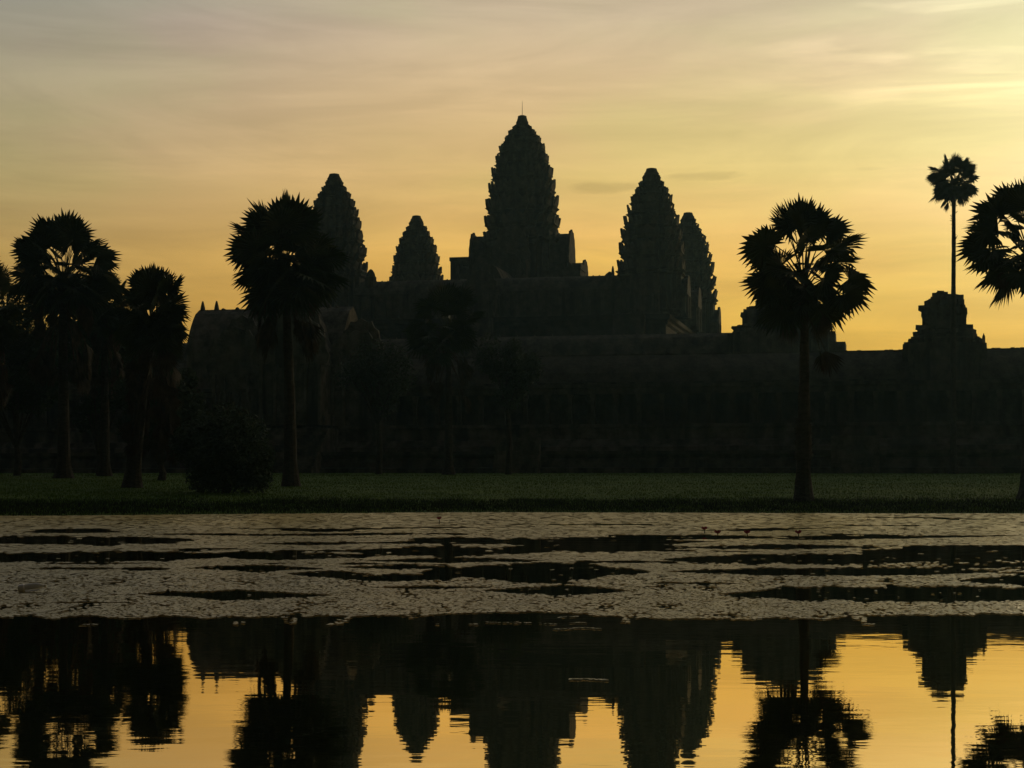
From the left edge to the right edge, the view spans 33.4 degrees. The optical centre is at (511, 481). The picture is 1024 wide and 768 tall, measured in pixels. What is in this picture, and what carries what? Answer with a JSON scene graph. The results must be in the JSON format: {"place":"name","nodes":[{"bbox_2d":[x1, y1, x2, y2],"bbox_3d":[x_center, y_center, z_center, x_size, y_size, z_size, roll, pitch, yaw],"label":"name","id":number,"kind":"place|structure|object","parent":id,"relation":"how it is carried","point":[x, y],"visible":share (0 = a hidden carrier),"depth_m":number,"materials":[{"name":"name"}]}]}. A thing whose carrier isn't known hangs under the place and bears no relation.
{"place":"outdoors","nodes":[
{"label":"outdoors","id":0,"kind":"place"},
{"bbox_2d":[41,114,845,361],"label":"temple","id":1,"kind":"structure","parent":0,"point":[528,279],"depth_m":272.21,"materials":[{"name":"stone"}]},
{"bbox_2d":[0,512,1023,767],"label":"water","id":2,"kind":"structure","parent":0,"point":[482,688],"depth_m":11.88,"materials":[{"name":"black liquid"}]},
{"bbox_2d":[18,583,46,592],"bbox_3d":[-5.628,1.244,20.023,0.325,0.115,0.100,0,0,-8],"label":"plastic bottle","id":3,"kind":"object","parent":2,"relation":"on","point":[23,588],"visible":1,"depth_m":19.98,"materials":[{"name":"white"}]},
{"bbox_2d":[0,512,1023,679],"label":"pond weed","id":4,"kind":"object","parent":2,"relation":"on","point":[790,519],"visible":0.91,"depth_m":27.32,"materials":[{"name":"plant"}]},
{"bbox_2d":[0,472,1023,515],"bbox_3d":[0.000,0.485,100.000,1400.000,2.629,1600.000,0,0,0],"label":"ground","id":5,"kind":"structure","parent":0,"point":[587,497],"depth_m":93.66,"materials":[{"name":"green plant"}]},
{"bbox_2d":[0,260,26,410],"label":"palm tree","id":6,"kind":"object","parent":5,"relation":"on","point":[9,331],"visible":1,"depth_m":100.17,"materials":[{"name":"green plant"}]},
{"bbox_2d":[0,282,58,475],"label":"tree","id":7,"kind":"object","parent":5,"relation":"on","point":[28,395],"visible":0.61,"depth_m":125.97,"materials":[{"name":"green plant"}]},
{"bbox_2d":[5,208,122,478],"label":"palm tree","id":8,"kind":"object","parent":5,"relation":"on","point":[64,294],"visible":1,"depth_m":117.56,"materials":[{"name":"green plant"}]},
{"bbox_2d":[57,307,140,474],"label":"tree","id":9,"kind":"object","parent":5,"relation":"on","point":[89,407],"visible":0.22,"depth_m":131.24,"materials":[{"name":"green plant"}]},
{"bbox_2d":[73,275,130,475],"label":"palm tree","id":10,"kind":"object","parent":5,"relation":"on","point":[103,328],"visible":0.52,"depth_m":124.74,"materials":[{"name":"green plant"}]},
{"bbox_2d":[111,262,191,487],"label":"palm tree","id":11,"kind":"object","parent":5,"relation":"on","point":[160,333],"visible":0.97,"depth_m":92.42,"materials":[{"name":"green plant"}]},
{"bbox_2d":[109,356,210,480],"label":"tree","id":12,"kind":"object","parent":5,"relation":"on","point":[187,386],"visible":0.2,"depth_m":111.28,"materials":[{"name":"green plant"}]},
{"bbox_2d":[168,401,275,493],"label":"bush","id":13,"kind":"object","parent":5,"relation":"on","point":[223,450],"visible":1,"depth_m":84.53,"materials":[{"name":"green plant"}]},
{"bbox_2d":[223,188,352,486],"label":"palm tree","id":14,"kind":"object","parent":5,"relation":"on","point":[300,282],"visible":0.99,"depth_m":96.33,"materials":[{"name":"green plant"}]},
{"bbox_2d":[186,301,391,472],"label":"gate pavilion","id":15,"kind":"structure","parent":5,"relation":"on","point":[221,352],"depth_m":175.10,"materials":[{"name":"stone"}]},
{"bbox_2d":[333,334,419,473],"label":"tree","id":16,"kind":"object","parent":5,"relation":"on","point":[380,379],"visible":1,"depth_m":143.96,"materials":[{"name":"green plant"}]},
{"bbox_2d":[400,282,486,474],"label":"palm tree","id":17,"kind":"object","parent":5,"relation":"on","point":[457,335],"visible":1,"depth_m":139.63,"materials":[{"name":"green plant"}]},
{"bbox_2d":[471,333,544,474],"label":"tree","id":18,"kind":"object","parent":5,"relation":"on","point":[515,370],"visible":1,"depth_m":141.44,"materials":[{"name":"green plant"}]},
{"bbox_2d":[0,291,1023,473],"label":"long gallery","id":19,"kind":"object","parent":5,"relation":"on","point":[879,411],"visible":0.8,"depth_m":168.89,"materials":[{"name":"stone"}]},
{"bbox_2d":[0,494,1023,515],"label":"bank grass","id":20,"kind":"structure","parent":5,"relation":"on","point":[319,502],"depth_m":73.16,"materials":[{"name":"green plant"}]},
{"bbox_2d":[736,192,877,501],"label":"palm tree","id":21,"kind":"object","parent":5,"relation":"on","point":[777,288],"visible":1,"depth_m":77.52,"materials":[{"name":"green plant"}]},
{"bbox_2d":[925,154,980,473],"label":"palm tree","id":22,"kind":"object","parent":5,"relation":"on","point":[960,191],"visible":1,"depth_m":149.78,"materials":[{"name":"green plant"}]},
{"bbox_2d":[954,179,1023,498],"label":"palm tree","id":23,"kind":"object","parent":5,"relation":"on","point":[986,232],"visible":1,"depth_m":79.66,"materials":[{"name":"green plant"}]},
{"bbox_2d":[0,0,1023,363],"label":"sky","id":24,"kind":"structure","parent":0,"point":[156,123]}
]}

